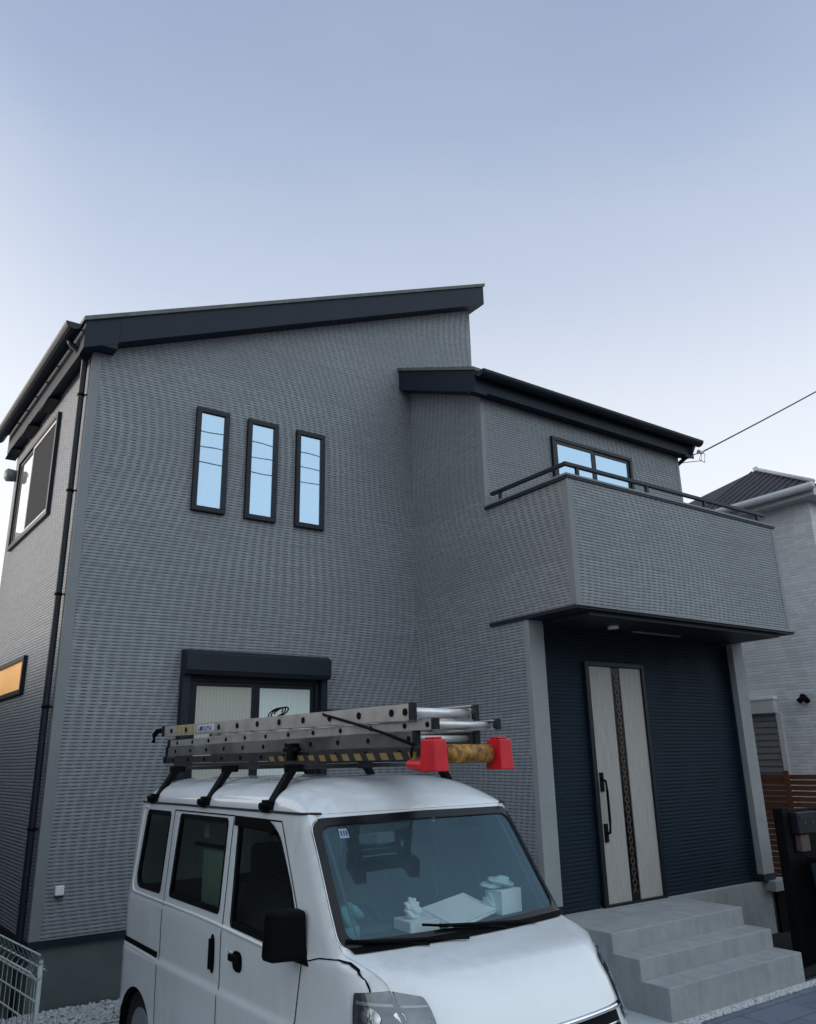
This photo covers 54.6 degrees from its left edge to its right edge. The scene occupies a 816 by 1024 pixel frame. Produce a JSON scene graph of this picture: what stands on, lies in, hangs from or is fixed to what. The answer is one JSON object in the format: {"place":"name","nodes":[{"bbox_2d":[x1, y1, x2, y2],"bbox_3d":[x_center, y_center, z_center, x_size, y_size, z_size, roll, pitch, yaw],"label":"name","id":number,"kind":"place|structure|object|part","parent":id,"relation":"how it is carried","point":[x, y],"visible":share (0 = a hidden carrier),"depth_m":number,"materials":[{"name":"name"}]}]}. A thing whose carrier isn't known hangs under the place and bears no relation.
{"place":"outdoors","nodes":[
{"label":"outdoors","id":0,"kind":"place"},
{"bbox_2d":[0,975,815,1023],"bbox_3d":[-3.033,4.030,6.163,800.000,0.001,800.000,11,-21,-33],"label":"ground","id":1,"kind":"structure","parent":0,"point":[806,979],"depth_m":6.59,"materials":[{"name":"stone"}]},
{"bbox_2d":[0,998,118,1023],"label":"gravel strip","id":2,"kind":"object","parent":1,"relation":"on","point":[104,1012],"visible":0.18,"depth_m":6.24,"materials":[{"name":"grey gravel"}]},
{"bbox_2d":[0,283,796,1018],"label":"house","id":3,"kind":"structure","parent":1,"relation":"on","point":[238,511],"depth_m":8.31,"materials":[{"name":"grey"}]},
{"bbox_2d":[0,655,27,700],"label":"window","id":4,"kind":"structure","parent":3,"relation":"in","point":[13,673],"depth_m":8.29,"materials":[{"name":"brown glass"}]},
{"bbox_2d":[7,411,61,551],"bbox_3d":[-4.343,-0.305,9.154,0.040,1.170,1.863,12,-22,-36],"label":"window","id":5,"kind":"structure","parent":3,"relation":"in","point":[36,469],"depth_m":9.07,"materials":[{"name":"grey glass"}]},
{"bbox_2d":[190,406,230,514],"bbox_3d":[-2.080,-0.544,8.338,0.365,1.147,0.055,11,-21,-33],"label":"window","id":6,"kind":"structure","parent":3,"relation":"in","point":[212,427],"depth_m":8.32,"materials":[{"name":"clear glass"}]},
{"bbox_2d":[184,676,318,778],"bbox_3d":[-1.524,2.294,7.809,1.414,1.275,0.060,11,-21,-33],"label":"window","id":7,"kind":"structure","parent":3,"relation":"in","point":[211,699],"depth_m":7.84,"materials":[{"name":"clear glass"}]},
{"bbox_2d":[243,418,278,522],"bbox_3d":[-1.604,-0.455,8.656,0.365,1.147,0.055,11,-21,-33],"label":"window","id":8,"kind":"structure","parent":3,"relation":"in","point":[262,440],"depth_m":8.64,"materials":[{"name":"clear glass"}]},
{"bbox_2d":[293,429,324,530],"bbox_3d":[-1.116,-0.363,8.982,0.365,1.147,0.055,11,-21,-33],"label":"window","id":9,"kind":"structure","parent":3,"relation":"in","point":[309,482],"depth_m":8.96,"materials":[{"name":"clear glass"}]},
{"bbox_2d":[550,436,634,489],"bbox_3d":[2.309,-0.327,9.739,1.431,0.995,0.050,11,-21,-33],"label":"window","id":10,"kind":"structure","parent":3,"relation":"in","point":[562,449],"depth_m":9.79,"materials":[{"name":"clear glass"}]},
{"bbox_2d":[581,661,667,908],"bbox_3d":[2.236,2.723,8.102,0.928,2.330,0.108,11,-21,-33],"label":"door","id":11,"kind":"structure","parent":3,"relation":"in","point":[631,864],"depth_m":8.09,"materials":[{"name":"white wood"}]},
{"bbox_2d":[683,391,815,462],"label":"service cable","id":12,"kind":"object","parent":3,"relation":"attached to","point":[700,452],"visible":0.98,"depth_m":11.40,"materials":[{"name":"metal"}]},
{"bbox_2d":[679,979,815,1023],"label":"gravel line","id":13,"kind":"object","parent":1,"relation":"on","point":[717,1013],"visible":1,"depth_m":6.33,"materials":[{"name":"grey gravel"}]},
{"bbox_2d":[0,0,815,582],"label":"sky","id":14,"kind":"structure","parent":0,"point":[629,186],"materials":[{"name":"blue"}]},
{"bbox_2d":[625,1010,701,1023],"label":"driveway","id":15,"kind":"structure","parent":0,"point":[633,1017],"depth_m":6.00,"materials":[{"name":"concrete"}]},
{"bbox_2d":[119,758,628,1023],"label":"parked van","id":16,"kind":"object","parent":15,"relation":"on","point":[243,889],"visible":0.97,"depth_m":4.33,"materials":[{"name":"white paint"}]},
{"bbox_3d":[-1.724,2.287,5.362,0.043,0.499,0.483,12,-21,-35],"label":"side window","id":17,"kind":"part","parent":16,"relation":"part of","materials":[{"name":"black glass"}]},
{"bbox_3d":[-1.272,2.106,4.789,0.043,0.504,0.763,12,-21,-35],"label":"side window","id":18,"kind":"part","parent":16,"relation":"part of","materials":[{"name":"black glass"}]},
{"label":"side window","id":19,"kind":"part","parent":16,"relation":"part of","materials":[{"name":"black glass"}]},
{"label":"side window","id":20,"kind":"part","parent":16,"relation":"part of","materials":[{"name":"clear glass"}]},
{"bbox_2d":[163,737,513,772],"bbox_3d":[-0.754,1.656,5.308,0.524,0.168,3.627,12,-21,-35],"label":"extension ladder","id":21,"kind":"object","parent":16,"relation":"on","point":[436,754],"visible":0.97,"depth_m":4.06,"materials":[{"name":"dark aluminium"},{"name":"worn yellow painted metal"},{"name":"red rubber"}]},
{"bbox_2d":[283,743,300,760],"bbox_3d":[-0.710,1.512,4.877,0.062,0.164,0.181,11,-21,-33],"label":"ladder clamp","id":22,"kind":"object","parent":21,"relation":"attached to","point":[292,750],"visible":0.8,"depth_m":4.86,"materials":[{"name":"black plastic"}]},
{"bbox_2d":[165,730,480,756],"bbox_3d":[-0.816,1.603,5.409,0.437,0.076,3.424,12,-21,-35],"label":"sliding ladder","id":23,"kind":"object","parent":21,"relation":"on","point":[371,741],"visible":0.86,"depth_m":4.68,"materials":[{"name":"metal"}]},
{"bbox_2d":[167,718,500,746],"bbox_3d":[-0.758,1.522,5.370,0.447,0.054,3.554,12,-21,-35],"label":"aluminium ladder","id":24,"kind":"object","parent":23,"relation":"on","point":[431,725],"visible":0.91,"depth_m":4.52,"materials":[{"name":"silver metal"}]},
{"bbox_2d":[151,702,479,742],"bbox_3d":[-0.938,1.504,5.589,0.457,0.140,3.794,12,-21,-35],"label":"step ladder","id":25,"kind":"object","parent":24,"relation":"on","point":[411,711],"visible":0.99,"depth_m":4.76,"materials":[{"name":"metal"}]},
{"bbox_2d":[268,706,288,716],"bbox_3d":[-0.886,1.380,5.402,0.072,0.096,0.266,11,-21,-33],"label":"wire coil","id":26,"kind":"object","parent":25,"relation":"on","point":[274,711],"visible":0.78,"depth_m":5.43,"materials":[{"name":"black plastic"}]},
{"bbox_2d":[322,709,414,759],"bbox_3d":[-0.269,1.248,4.467,0.387,0.309,1.138,2,-18,-11],"label":"lashing strap","id":27,"kind":"object","parent":25,"relation":"attached to","point":[375,730],"visible":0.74,"depth_m":4.25,"materials":[{"name":"black fabric"}]},
{"bbox_2d":[340,902,363,939],"bbox_3d":[-0.272,1.953,3.768,0.128,0.164,0.112,11,-21,-33],"label":"teal bundle","id":28,"kind":"object","parent":16,"relation":"in","point":[356,912],"visible":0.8,"depth_m":3.74,"materials":[{"name":"fabric"}]},
{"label":"side window","id":29,"kind":"part","parent":16,"relation":"part of","materials":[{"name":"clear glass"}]},
{"bbox_2d":[394,914,439,933],"bbox_3d":[0.043,2.068,3.974,0.170,0.050,0.170,9,-20,-29],"label":"tissue box","id":30,"kind":"object","parent":16,"relation":"on","point":[405,924],"visible":0.8,"depth_m":3.92,"materials":[{"name":"cardboard"}]},
{"bbox_2d":[404,897,422,918],"bbox_3d":[0.025,1.992,3.982,0.089,0.099,0.089,-7,-18,18],"label":"work glove","id":31,"kind":"object","parent":30,"relation":"on","point":[413,909],"visible":1,"depth_m":3.96,"materials":[{"name":"white fabric"}]},
{"bbox_2d":[422,893,495,927],"bbox_3d":[0.256,2.107,4.180,0.255,0.115,0.386,-14,-22,36],"label":"paper pad","id":32,"kind":"object","parent":16,"relation":"in","point":[462,908],"visible":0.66,"depth_m":4.15,"materials":[{"name":"white paper"}]},
{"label":"side window","id":33,"kind":"part","parent":16,"relation":"part of","materials":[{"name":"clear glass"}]},
{"bbox_2d":[480,875,513,912],"bbox_3d":[0.496,2.102,4.356,0.242,0.180,0.132,11,-21,-33],"label":"plastic bag","id":34,"kind":"object","parent":16,"relation":"on","point":[495,882],"visible":0.81,"depth_m":4.33,"materials":[{"name":"white plastic"}]},
{"bbox_2d":[485,886,521,915],"bbox_3d":[0.527,2.145,4.371,0.170,0.120,0.120,15,-24,-42],"label":"carton","id":35,"kind":"object","parent":16,"relation":"on","point":[507,899],"visible":0.76,"depth_m":4.32,"materials":[{"name":"white cardboard"}]},
{"bbox_2d":[569,898,804,1022],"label":"entrance steps","id":36,"kind":"structure","parent":15,"relation":"on","point":[675,960],"depth_m":6.62,"materials":[{"name":"concrete"}]},
{"bbox_2d":[689,466,815,874],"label":"neighbour house","id":37,"kind":"structure","parent":0,"point":[780,672],"depth_m":11.90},
{"bbox_2d":[703,986,815,1023],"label":"paving","id":38,"kind":"structure","parent":0,"point":[799,1007],"depth_m":6.12,"materials":[{"name":"grey concrete"}]},
{"bbox_2d":[806,855,815,885],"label":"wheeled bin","id":39,"kind":"object","parent":38,"relation":"on","point":[812,859],"visible":1,"depth_m":7.63,"materials":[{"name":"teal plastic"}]},
{"bbox_2d":[772,896,815,977],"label":"side passage","id":40,"kind":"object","parent":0,"point":[782,940],"depth_m":8.33,"materials":[{"name":"concrete"}]},
{"bbox_2d":[774,891,789,932],"bbox_3d":[4.947,4.571,9.402,1.965,0.540,0.060,11,-21,-33],"label":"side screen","id":41,"kind":"object","parent":40,"relation":"on","point":[782,912],"visible":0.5,"depth_m":8.86,"materials":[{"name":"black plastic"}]},
{"bbox_2d":[760,771,815,895],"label":"slat fence","id":42,"kind":"object","parent":40,"relation":"on","point":[787,782],"visible":0.05,"depth_m":10.57,"materials":[{"name":"brown wood"}]},
{"bbox_2d":[772,807,815,967],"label":"gate wall","id":43,"kind":"structure","parent":40,"relation":"on","point":[795,829],"depth_m":7.67,"materials":[{"name":"dark charcoal stucco"}]},
{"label":"kerb blocks","id":44,"kind":"object","parent":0,"visible":0},
{"bbox_2d":[0,934,46,1023],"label":"fence","id":45,"kind":"object","parent":44,"relation":"on","point":[38,980],"visible":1,"depth_m":4.93,"materials":[{"name":"metal"}]}
]}

